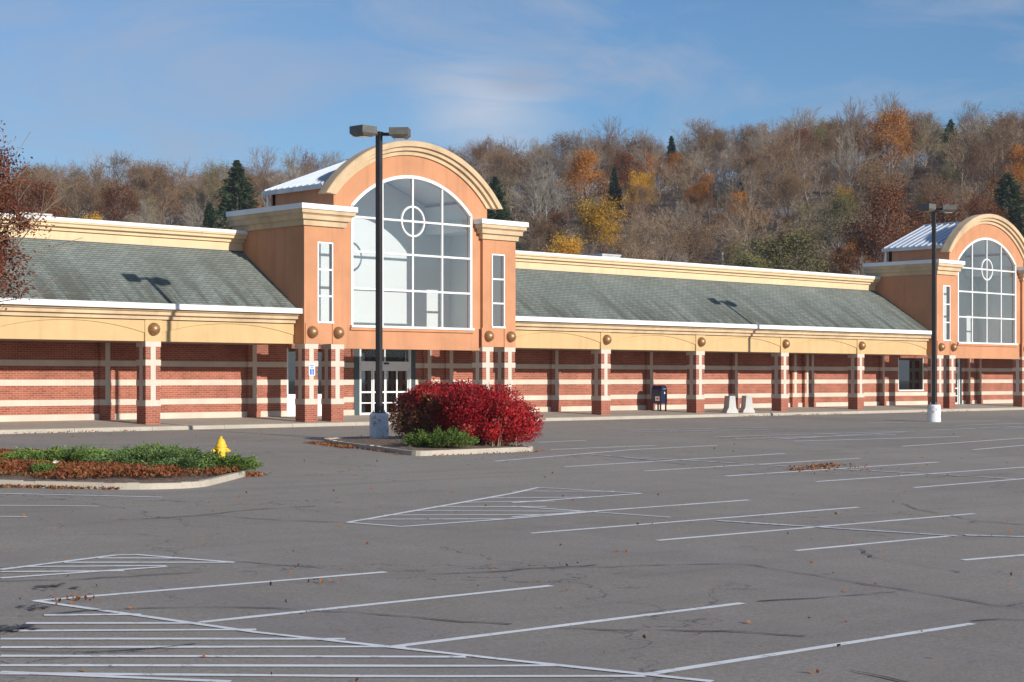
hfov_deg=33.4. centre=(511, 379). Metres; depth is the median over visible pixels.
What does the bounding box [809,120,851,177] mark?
olive tree
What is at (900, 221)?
bare tree
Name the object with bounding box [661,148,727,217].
brown tree
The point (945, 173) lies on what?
olive tree
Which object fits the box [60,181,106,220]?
brown tree
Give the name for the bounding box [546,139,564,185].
brown tree
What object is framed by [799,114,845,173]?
brown tree
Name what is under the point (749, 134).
brown tree
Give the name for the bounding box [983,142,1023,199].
orange tree
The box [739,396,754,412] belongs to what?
concrete barrier
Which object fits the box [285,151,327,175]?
brown tree
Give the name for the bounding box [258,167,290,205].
brown tree
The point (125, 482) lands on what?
planting bed
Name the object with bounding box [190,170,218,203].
brown tree
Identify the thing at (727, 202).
bare tree
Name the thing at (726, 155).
bare tree
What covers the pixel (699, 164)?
bare tree
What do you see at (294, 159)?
bare tree
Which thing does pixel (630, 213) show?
brown tree
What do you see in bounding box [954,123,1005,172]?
olive tree
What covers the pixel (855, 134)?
brown tree
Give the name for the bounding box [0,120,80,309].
russet tree
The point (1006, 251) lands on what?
arched window
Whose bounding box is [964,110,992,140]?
brown tree
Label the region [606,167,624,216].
spruce tree
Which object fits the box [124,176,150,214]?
bare tree
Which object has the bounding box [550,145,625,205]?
orange tree
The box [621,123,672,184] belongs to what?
bare tree
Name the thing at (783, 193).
brown tree
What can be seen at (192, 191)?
brown tree
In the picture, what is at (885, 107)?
bare tree
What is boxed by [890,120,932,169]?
russet tree
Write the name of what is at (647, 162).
orange tree
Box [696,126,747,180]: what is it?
brown tree
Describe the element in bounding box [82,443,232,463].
juniper
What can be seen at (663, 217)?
brown tree
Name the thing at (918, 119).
brown tree
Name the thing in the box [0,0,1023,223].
sky
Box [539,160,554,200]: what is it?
spruce tree
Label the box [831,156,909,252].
brown tree
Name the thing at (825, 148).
brown tree
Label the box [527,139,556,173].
brown tree
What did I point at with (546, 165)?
bare tree
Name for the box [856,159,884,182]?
brown tree
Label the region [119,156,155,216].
brown tree
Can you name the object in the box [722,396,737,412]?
concrete barrier
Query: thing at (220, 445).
fire hydrant
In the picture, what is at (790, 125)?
brown tree
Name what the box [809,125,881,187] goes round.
bare tree
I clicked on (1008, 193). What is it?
pine tree
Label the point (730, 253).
yellow tree
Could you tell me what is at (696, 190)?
orange tree
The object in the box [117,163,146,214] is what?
bare tree
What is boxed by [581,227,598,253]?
bare tree
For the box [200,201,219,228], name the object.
spruce tree
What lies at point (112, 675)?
hatched markings
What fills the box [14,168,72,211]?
brown tree
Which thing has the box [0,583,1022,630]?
tar patches
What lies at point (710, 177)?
orange tree
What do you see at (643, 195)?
brown tree
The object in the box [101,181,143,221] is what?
brown tree
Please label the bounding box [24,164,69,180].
brown tree
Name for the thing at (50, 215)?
rooftop unit
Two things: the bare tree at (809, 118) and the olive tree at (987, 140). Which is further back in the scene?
the bare tree at (809, 118)
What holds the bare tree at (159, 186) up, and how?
on the hillside
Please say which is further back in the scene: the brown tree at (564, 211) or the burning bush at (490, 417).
the brown tree at (564, 211)
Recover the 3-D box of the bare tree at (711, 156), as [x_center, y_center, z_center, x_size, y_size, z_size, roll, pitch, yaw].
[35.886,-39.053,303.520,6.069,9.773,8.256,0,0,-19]
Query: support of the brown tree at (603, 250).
on the hillside
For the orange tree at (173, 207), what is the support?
on the hillside
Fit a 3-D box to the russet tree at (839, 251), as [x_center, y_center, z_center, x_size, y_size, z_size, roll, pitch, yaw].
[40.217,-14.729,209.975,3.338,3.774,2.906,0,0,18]
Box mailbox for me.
[651,385,666,410]
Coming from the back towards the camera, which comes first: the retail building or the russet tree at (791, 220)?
the russet tree at (791, 220)
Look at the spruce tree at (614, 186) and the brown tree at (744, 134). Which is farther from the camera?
the brown tree at (744, 134)
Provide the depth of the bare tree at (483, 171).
272.25 m
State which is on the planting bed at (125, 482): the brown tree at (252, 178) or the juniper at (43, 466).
the juniper at (43, 466)
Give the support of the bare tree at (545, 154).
on the hillside
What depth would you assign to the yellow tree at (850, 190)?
236.26 m
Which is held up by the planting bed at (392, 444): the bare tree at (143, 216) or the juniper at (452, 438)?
the juniper at (452, 438)
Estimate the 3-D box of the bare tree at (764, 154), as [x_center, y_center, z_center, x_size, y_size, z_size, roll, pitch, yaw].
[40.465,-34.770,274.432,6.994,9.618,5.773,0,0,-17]
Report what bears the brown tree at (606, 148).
on the hillside
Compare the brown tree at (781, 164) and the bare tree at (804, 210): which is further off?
the brown tree at (781, 164)
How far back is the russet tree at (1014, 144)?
270.10 m
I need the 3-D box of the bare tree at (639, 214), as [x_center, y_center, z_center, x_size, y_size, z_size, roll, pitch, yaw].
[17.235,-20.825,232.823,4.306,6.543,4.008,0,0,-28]
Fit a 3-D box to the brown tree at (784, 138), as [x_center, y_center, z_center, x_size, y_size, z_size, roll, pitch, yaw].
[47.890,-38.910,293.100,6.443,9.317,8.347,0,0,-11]
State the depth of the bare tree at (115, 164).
259.55 m
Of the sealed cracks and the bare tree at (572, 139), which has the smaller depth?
the sealed cracks
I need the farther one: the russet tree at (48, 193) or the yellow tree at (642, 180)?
the yellow tree at (642, 180)
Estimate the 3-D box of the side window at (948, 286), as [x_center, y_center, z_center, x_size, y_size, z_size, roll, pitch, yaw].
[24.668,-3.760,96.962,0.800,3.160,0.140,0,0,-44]
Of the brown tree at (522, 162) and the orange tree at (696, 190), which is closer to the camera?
the orange tree at (696, 190)
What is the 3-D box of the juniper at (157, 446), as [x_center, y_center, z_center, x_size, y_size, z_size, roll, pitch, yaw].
[-8.692,1.752,42.091,2.373,0.495,2.747,0,0,-44]
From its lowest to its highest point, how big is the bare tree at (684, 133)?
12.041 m
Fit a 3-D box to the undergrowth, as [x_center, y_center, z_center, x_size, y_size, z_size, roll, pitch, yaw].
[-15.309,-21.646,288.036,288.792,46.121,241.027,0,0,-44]
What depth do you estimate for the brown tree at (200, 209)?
249.24 m
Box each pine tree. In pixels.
[213,160,259,229]
[487,177,528,249]
[928,119,966,167]
[988,173,1023,237]
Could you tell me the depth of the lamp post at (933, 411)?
78.54 m
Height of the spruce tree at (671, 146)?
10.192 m
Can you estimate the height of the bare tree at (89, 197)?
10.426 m
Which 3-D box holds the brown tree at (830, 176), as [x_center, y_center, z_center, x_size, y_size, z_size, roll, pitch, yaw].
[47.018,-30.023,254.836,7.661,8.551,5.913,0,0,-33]
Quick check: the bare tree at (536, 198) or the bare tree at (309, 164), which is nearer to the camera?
the bare tree at (536, 198)
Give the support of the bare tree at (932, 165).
on the hillside
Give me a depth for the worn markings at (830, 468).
47.12 m
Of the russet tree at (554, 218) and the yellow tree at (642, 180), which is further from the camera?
the yellow tree at (642, 180)
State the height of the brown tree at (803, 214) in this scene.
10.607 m
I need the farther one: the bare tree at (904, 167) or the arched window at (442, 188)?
the bare tree at (904, 167)
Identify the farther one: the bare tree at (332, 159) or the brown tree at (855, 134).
the bare tree at (332, 159)
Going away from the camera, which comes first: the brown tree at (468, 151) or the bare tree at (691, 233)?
the bare tree at (691, 233)
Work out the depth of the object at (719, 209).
255.70 m
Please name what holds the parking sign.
attached to the retail building
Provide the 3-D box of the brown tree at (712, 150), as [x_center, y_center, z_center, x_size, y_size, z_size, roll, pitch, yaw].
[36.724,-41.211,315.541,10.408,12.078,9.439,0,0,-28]
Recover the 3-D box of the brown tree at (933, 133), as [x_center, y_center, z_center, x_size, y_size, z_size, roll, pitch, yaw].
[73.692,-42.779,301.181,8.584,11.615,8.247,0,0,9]
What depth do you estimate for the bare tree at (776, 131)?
265.76 m
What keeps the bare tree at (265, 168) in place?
on the hillside
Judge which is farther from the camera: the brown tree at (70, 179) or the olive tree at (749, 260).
the brown tree at (70, 179)
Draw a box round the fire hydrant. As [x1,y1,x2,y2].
[211,436,230,457]
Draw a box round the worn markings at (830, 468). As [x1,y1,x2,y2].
[591,426,1023,536]
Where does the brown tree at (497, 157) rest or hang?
on the hillside
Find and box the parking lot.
[0,410,1023,681]
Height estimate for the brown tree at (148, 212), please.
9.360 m
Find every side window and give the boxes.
[317,242,333,323]
[491,254,505,327]
[943,285,950,340]
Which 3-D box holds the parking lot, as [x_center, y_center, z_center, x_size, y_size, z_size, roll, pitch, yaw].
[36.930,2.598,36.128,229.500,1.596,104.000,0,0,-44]
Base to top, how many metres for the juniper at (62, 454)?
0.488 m
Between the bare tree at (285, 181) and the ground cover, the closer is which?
the ground cover
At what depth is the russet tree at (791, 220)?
216.76 m
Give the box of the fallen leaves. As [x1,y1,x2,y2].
[0,410,1022,681]
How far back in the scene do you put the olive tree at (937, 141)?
310.28 m
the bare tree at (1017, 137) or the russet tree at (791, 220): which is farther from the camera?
the bare tree at (1017, 137)
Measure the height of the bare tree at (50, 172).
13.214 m
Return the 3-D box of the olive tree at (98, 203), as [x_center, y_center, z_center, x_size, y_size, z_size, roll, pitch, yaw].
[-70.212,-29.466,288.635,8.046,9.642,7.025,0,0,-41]
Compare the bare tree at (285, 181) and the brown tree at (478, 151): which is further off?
the brown tree at (478, 151)
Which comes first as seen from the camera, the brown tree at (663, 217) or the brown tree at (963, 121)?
the brown tree at (663, 217)
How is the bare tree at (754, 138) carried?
on the hillside
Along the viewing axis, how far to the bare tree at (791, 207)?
234.86 m
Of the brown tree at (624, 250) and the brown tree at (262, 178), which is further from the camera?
the brown tree at (262, 178)
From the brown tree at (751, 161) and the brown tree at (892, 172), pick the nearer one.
the brown tree at (892, 172)
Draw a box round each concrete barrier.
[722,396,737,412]
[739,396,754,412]
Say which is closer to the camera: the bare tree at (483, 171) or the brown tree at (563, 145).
the bare tree at (483, 171)
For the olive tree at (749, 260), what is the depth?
185.24 m
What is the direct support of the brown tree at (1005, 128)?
on the hillside
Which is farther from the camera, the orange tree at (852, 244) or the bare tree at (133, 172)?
the bare tree at (133, 172)
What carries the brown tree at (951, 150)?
on the hillside
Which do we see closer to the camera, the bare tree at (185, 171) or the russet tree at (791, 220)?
the russet tree at (791, 220)
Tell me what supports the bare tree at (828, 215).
on the hillside
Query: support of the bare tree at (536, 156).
on the hillside
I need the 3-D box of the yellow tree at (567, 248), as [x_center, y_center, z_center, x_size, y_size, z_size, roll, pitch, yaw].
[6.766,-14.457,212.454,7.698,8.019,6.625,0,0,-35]
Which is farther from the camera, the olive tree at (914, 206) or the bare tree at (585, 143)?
the bare tree at (585, 143)
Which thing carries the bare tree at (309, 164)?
on the hillside
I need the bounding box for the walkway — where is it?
[0,403,1015,429]
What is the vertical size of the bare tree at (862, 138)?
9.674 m
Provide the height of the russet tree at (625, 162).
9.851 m
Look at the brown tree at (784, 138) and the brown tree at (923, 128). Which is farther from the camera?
the brown tree at (784, 138)
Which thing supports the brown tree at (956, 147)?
on the hillside
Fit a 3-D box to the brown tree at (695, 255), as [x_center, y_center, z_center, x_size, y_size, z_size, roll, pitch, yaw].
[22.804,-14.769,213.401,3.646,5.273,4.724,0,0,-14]
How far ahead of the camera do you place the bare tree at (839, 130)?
276.75 m
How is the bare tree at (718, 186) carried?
on the hillside
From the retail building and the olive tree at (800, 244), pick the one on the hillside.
the olive tree at (800, 244)
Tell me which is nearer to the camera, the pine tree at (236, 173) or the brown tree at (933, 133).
the pine tree at (236, 173)
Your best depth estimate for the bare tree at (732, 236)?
214.88 m
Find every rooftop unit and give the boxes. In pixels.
[8,212,51,216]
[587,254,620,257]
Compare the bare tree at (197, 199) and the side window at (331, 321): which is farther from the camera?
the bare tree at (197, 199)
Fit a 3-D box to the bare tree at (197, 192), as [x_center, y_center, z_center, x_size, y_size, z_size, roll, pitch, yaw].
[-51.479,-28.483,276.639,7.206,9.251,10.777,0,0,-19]
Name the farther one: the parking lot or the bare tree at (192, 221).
the bare tree at (192, 221)
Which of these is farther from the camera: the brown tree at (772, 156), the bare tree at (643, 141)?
the bare tree at (643, 141)
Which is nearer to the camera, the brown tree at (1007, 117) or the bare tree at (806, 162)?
the bare tree at (806, 162)
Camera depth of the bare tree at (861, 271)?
182.09 m
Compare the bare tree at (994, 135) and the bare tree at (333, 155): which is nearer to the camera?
the bare tree at (994, 135)
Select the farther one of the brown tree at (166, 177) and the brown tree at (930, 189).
the brown tree at (166, 177)
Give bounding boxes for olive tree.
[54,180,82,218]
[80,183,116,218]
[200,170,223,223]
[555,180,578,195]
[578,196,596,218]
[721,247,774,268]
[729,220,880,272]
[803,180,864,254]
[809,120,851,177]
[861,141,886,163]
[897,190,937,234]
[931,128,949,158]
[932,162,977,200]
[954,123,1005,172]
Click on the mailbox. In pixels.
(658, 394)
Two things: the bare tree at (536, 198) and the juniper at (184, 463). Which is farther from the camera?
the bare tree at (536, 198)
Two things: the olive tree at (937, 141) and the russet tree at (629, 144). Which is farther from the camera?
the olive tree at (937, 141)
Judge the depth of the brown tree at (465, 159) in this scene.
307.19 m
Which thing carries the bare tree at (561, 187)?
on the hillside
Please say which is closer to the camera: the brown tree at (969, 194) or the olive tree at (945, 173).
the brown tree at (969, 194)
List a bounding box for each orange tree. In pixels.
[158,189,190,222]
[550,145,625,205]
[633,150,665,189]
[655,152,688,190]
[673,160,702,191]
[676,180,718,224]
[682,172,715,209]
[710,189,770,239]
[821,236,879,273]
[853,104,921,173]
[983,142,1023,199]
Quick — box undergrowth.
[68,152,1023,273]
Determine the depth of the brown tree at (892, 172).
232.32 m
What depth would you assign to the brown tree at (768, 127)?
305.75 m
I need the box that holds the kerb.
[0,407,1023,433]
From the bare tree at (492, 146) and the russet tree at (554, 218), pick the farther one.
the bare tree at (492, 146)
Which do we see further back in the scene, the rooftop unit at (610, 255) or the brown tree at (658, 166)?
the brown tree at (658, 166)
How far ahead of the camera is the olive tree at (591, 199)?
257.46 m
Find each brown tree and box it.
[4,159,59,204]
[14,164,63,188]
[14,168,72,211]
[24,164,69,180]
[52,165,104,217]
[54,161,90,212]
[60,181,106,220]
[71,161,113,215]
[101,175,130,207]
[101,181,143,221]
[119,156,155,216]
[121,195,168,223]
[127,164,174,216]
[129,158,194,224]
[135,165,181,210]
[135,167,187,221]
[168,172,210,215]
[180,180,216,218]
[181,189,219,221]
[185,159,227,207]
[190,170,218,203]
[198,155,231,183]
[198,173,219,199]
[203,155,254,205]
[215,161,270,219]
[249,173,278,203]
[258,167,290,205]
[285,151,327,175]
[448,145,478,167]
[456,138,513,177]
[456,148,481,173]
[463,134,504,181]
[477,142,521,193]
[477,147,524,184]
[495,150,551,216]
[498,171,529,216]
[517,212,574,251]
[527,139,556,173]
[542,130,600,199]
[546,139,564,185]
[547,204,572,227]
[558,146,605,201]
[571,133,613,192]
[592,132,627,180]
[593,244,611,253]
[601,148,644,181]
[612,211,674,258]
[615,204,696,261]
[616,247,653,259]
[618,199,649,237]
[619,244,662,260]
[624,248,661,260]
[626,183,660,212]
[639,134,664,191]
[641,153,676,202]
[648,162,681,210]
[660,214,742,265]
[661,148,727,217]
[676,117,729,183]
[685,246,709,263]
[691,127,739,177]
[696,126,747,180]
[705,156,733,179]
[709,193,790,255]
[722,150,768,198]
[725,124,771,157]
[726,140,749,180]
[728,119,772,168]
[745,119,782,179]
[747,128,819,204]
[759,150,809,203]
[762,171,819,223]
[771,171,816,206]
[773,192,831,269]
[775,127,799,169]
[777,114,803,145]
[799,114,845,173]
[800,129,851,195]
[809,151,847,204]
[826,229,848,248]
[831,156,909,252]
[836,119,860,154]
[838,123,874,178]
[840,111,873,154]
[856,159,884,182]
[859,161,885,192]
[878,165,909,223]
[878,175,971,244]
[899,114,946,174]
[901,106,943,160]
[904,173,965,219]
[911,104,943,161]
[930,126,992,198]
[938,124,1014,213]
[943,140,965,162]
[951,181,989,217]
[956,114,980,151]
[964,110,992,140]
[974,105,1023,176]
[977,118,1023,177]
[986,108,1023,130]
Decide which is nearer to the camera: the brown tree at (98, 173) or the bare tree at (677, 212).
the bare tree at (677, 212)
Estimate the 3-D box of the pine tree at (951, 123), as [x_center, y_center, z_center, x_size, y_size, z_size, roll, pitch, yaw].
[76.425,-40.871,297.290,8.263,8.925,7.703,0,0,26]
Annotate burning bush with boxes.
[388,377,479,438]
[432,381,545,446]
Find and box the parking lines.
[33,421,1023,675]
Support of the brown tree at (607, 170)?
on the hillside
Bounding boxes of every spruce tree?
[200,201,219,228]
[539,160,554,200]
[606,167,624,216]
[659,136,680,189]
[733,175,750,218]
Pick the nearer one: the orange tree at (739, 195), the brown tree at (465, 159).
the orange tree at (739, 195)
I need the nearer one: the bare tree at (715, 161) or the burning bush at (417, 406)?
the burning bush at (417, 406)
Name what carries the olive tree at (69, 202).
on the hillside
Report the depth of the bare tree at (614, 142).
287.11 m
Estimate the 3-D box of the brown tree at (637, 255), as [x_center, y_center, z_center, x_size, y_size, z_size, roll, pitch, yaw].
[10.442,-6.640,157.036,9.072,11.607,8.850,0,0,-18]
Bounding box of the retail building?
[0,141,1023,424]
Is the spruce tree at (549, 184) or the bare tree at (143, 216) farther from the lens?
the spruce tree at (549, 184)
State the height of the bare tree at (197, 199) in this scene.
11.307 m
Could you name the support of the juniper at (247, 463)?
on the planting bed at (125, 482)
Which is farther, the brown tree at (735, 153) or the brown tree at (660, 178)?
the brown tree at (735, 153)
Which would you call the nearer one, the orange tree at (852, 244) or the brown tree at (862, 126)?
the orange tree at (852, 244)
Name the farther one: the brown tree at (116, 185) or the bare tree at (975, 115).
the bare tree at (975, 115)
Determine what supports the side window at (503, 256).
in the retail building
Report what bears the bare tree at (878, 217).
on the hillside
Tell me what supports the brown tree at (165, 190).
on the hillside
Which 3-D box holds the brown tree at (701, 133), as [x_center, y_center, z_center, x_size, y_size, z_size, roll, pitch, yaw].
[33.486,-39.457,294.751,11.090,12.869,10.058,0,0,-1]
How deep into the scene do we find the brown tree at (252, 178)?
247.60 m
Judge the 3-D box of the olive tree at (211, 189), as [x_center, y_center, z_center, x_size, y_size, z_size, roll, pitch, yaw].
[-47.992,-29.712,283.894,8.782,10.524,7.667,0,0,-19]
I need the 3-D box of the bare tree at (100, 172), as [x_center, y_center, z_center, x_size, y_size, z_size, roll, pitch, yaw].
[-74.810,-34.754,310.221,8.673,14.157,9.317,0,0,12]
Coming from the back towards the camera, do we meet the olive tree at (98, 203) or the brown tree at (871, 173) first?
the olive tree at (98, 203)
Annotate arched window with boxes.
[350,175,474,330]
[957,238,1017,344]
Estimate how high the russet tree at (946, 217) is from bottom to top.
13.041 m
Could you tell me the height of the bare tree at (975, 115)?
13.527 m
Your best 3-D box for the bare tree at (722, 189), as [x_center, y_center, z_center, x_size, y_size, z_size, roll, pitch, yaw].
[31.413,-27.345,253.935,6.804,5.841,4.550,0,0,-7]
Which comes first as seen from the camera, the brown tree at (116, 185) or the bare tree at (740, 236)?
the bare tree at (740, 236)
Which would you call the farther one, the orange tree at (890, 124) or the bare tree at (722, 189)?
the orange tree at (890, 124)
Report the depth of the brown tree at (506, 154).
319.43 m
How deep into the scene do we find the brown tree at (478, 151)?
307.05 m
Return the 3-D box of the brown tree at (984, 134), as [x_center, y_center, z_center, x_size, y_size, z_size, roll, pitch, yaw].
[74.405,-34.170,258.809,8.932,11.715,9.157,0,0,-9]
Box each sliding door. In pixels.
[354,349,415,414]
[955,358,961,403]
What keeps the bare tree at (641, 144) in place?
on the hillside
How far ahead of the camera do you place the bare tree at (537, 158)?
299.12 m
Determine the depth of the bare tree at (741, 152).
265.21 m
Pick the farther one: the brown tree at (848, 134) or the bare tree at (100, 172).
the brown tree at (848, 134)
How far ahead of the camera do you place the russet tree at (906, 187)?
243.08 m
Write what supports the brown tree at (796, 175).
on the hillside
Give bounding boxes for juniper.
[1,444,118,461]
[26,459,57,474]
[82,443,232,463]
[108,442,207,455]
[127,453,217,471]
[177,449,266,471]
[399,426,479,446]
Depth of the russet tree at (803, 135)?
272.29 m
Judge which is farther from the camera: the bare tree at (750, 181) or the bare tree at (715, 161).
the bare tree at (715, 161)
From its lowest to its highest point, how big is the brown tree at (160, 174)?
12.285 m
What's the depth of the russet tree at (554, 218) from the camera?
229.69 m
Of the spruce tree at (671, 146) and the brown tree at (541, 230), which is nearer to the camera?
the brown tree at (541, 230)
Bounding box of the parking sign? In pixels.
[309,364,314,375]
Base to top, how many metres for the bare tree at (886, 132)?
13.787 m
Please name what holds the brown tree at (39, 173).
on the hillside
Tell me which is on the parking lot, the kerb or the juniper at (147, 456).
the kerb
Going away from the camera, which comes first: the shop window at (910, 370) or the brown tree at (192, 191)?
the shop window at (910, 370)
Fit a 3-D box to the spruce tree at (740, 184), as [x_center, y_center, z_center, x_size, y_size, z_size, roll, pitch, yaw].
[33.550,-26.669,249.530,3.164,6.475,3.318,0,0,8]
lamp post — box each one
[349,124,410,437]
[917,203,956,421]
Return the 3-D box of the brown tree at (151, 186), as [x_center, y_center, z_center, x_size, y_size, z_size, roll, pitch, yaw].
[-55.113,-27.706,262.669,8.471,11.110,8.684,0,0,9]
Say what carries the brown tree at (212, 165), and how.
on the hillside
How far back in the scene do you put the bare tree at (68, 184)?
277.32 m
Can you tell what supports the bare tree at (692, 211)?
on the hillside
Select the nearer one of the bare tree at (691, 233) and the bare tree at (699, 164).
the bare tree at (691, 233)
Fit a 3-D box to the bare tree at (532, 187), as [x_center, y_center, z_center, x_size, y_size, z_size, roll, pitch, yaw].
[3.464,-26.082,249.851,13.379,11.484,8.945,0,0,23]
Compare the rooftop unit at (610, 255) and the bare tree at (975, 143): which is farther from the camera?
the bare tree at (975, 143)
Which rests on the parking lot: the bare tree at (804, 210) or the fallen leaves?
the fallen leaves
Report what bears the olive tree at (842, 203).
on the hillside
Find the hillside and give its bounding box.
[167,166,1023,273]
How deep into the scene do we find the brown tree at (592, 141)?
306.79 m
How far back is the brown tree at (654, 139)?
316.79 m
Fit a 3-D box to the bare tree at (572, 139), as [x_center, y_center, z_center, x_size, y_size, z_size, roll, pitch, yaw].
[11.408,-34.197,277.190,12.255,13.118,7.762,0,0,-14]
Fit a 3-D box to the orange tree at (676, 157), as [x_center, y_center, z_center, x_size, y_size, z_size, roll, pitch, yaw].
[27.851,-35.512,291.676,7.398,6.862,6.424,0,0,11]
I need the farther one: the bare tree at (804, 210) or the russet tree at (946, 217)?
the bare tree at (804, 210)
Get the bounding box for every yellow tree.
[78,209,102,219]
[542,232,585,254]
[550,191,642,253]
[616,170,660,212]
[714,232,747,265]
[834,184,855,216]
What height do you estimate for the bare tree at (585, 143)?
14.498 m
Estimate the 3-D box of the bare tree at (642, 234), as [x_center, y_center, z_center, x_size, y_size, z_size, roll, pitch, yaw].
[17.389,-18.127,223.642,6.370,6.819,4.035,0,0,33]
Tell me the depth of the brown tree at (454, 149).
299.53 m
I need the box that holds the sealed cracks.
[2,454,1023,681]
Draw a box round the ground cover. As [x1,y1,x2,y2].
[0,448,238,478]
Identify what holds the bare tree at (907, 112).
on the hillside
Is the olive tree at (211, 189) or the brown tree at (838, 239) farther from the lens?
the olive tree at (211, 189)
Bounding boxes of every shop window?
[287,348,321,415]
[898,358,923,404]
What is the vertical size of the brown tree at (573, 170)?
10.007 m
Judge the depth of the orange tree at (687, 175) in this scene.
280.78 m
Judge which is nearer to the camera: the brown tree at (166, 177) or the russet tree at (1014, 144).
the russet tree at (1014, 144)
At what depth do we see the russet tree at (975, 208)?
211.63 m
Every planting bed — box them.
[0,469,245,489]
[324,436,532,455]
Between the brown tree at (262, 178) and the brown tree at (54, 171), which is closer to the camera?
the brown tree at (262, 178)
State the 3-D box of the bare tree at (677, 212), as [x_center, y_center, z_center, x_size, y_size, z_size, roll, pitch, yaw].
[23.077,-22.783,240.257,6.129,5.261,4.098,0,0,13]
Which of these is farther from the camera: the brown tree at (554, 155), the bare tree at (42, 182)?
the brown tree at (554, 155)
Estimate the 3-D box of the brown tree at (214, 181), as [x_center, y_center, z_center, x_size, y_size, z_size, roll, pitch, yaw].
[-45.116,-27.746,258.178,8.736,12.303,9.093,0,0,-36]
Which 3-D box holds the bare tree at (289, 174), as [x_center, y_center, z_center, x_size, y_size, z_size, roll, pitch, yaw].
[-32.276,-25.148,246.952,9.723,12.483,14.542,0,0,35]
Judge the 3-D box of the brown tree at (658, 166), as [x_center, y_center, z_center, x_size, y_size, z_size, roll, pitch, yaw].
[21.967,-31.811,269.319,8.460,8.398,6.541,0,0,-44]
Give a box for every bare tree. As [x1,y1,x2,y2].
[19,159,70,216]
[21,161,67,213]
[54,159,85,214]
[73,174,104,217]
[81,151,152,219]
[82,152,119,219]
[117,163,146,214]
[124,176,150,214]
[130,195,168,224]
[132,177,189,224]
[162,201,219,226]
[170,181,220,226]
[171,158,200,222]
[174,176,215,222]
[243,145,283,206]
[253,163,302,206]
[258,163,303,206]
[269,146,319,184]
[297,158,324,176]
[316,151,341,169]
[320,152,344,168]
[472,153,497,183]
[474,136,509,182]
[481,135,539,211]
[495,137,570,210]
[507,162,576,235]
[509,165,575,247]
[517,147,557,186]
[525,162,569,221]
[526,138,571,212]
[529,138,561,179]
[544,127,617,205]
[560,122,608,202]
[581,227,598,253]
[584,115,655,184]
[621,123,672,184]
[623,130,667,174]
[625,215,665,254]
[627,204,651,240]
[658,199,688,228]
[661,127,706,187]
[675,253,695,262]
[676,224,712,254]
[680,147,720,183]
[680,197,704,236]
[697,150,728,175]
[697,188,763,239]
[698,138,725,172]
[699,200,717,226]
[704,175,733,207]
[708,177,734,211]
[710,217,759,261]
[711,220,758,254]
[713,140,769,184]
[718,140,741,193]
[721,158,770,230]
[728,125,787,180]
[735,116,813,198]
[752,136,779,192]
[779,195,803,223]
[781,107,834,153]
[784,135,832,216]
[790,199,818,225]
[792,105,826,151]
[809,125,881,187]
[811,111,868,184]
[815,196,844,236]
[825,95,877,171]
[847,182,908,261]
[850,121,877,159]
[850,252,871,275]
[857,99,930,163]
[861,100,912,171]
[862,92,914,160]
[883,205,910,239]
[895,154,921,185]
[911,157,957,198]
[946,125,991,183]
[948,124,1015,199]
[951,100,985,138]
[957,113,990,148]
[992,115,1023,186]
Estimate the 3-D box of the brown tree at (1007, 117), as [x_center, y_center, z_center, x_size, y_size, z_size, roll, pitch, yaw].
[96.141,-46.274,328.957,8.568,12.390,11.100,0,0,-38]
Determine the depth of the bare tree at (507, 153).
277.31 m
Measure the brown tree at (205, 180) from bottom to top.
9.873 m
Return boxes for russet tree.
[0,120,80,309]
[0,172,57,215]
[5,172,77,217]
[90,175,151,223]
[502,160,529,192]
[535,211,570,251]
[597,149,647,209]
[616,132,659,182]
[767,211,807,264]
[772,124,826,185]
[826,247,847,268]
[833,174,938,275]
[887,177,913,207]
[887,185,978,259]
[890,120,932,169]
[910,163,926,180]
[958,189,1014,224]
[995,118,1023,171]
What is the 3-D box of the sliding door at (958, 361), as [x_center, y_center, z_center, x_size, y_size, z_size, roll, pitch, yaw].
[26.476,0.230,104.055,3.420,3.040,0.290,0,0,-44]
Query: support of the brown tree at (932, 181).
on the hillside
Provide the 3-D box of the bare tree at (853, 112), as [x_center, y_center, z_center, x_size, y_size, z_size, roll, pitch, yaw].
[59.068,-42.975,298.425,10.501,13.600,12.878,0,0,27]
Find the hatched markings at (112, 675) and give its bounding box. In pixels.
[0,487,713,681]
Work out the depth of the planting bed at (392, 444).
49.67 m
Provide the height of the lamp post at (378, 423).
10.200 m
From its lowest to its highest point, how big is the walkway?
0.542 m
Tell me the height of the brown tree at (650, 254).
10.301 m
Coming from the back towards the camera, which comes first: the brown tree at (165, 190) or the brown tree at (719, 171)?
the brown tree at (719, 171)
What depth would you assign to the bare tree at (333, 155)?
338.08 m
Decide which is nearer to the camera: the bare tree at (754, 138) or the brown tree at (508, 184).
the brown tree at (508, 184)
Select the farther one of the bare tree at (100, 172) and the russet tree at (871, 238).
the bare tree at (100, 172)
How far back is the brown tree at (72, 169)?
298.07 m
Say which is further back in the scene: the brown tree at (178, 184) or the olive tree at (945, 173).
the brown tree at (178, 184)
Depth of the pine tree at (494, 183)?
239.58 m
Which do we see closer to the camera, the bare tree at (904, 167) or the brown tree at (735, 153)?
the bare tree at (904, 167)
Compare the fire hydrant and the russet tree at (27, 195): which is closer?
the fire hydrant

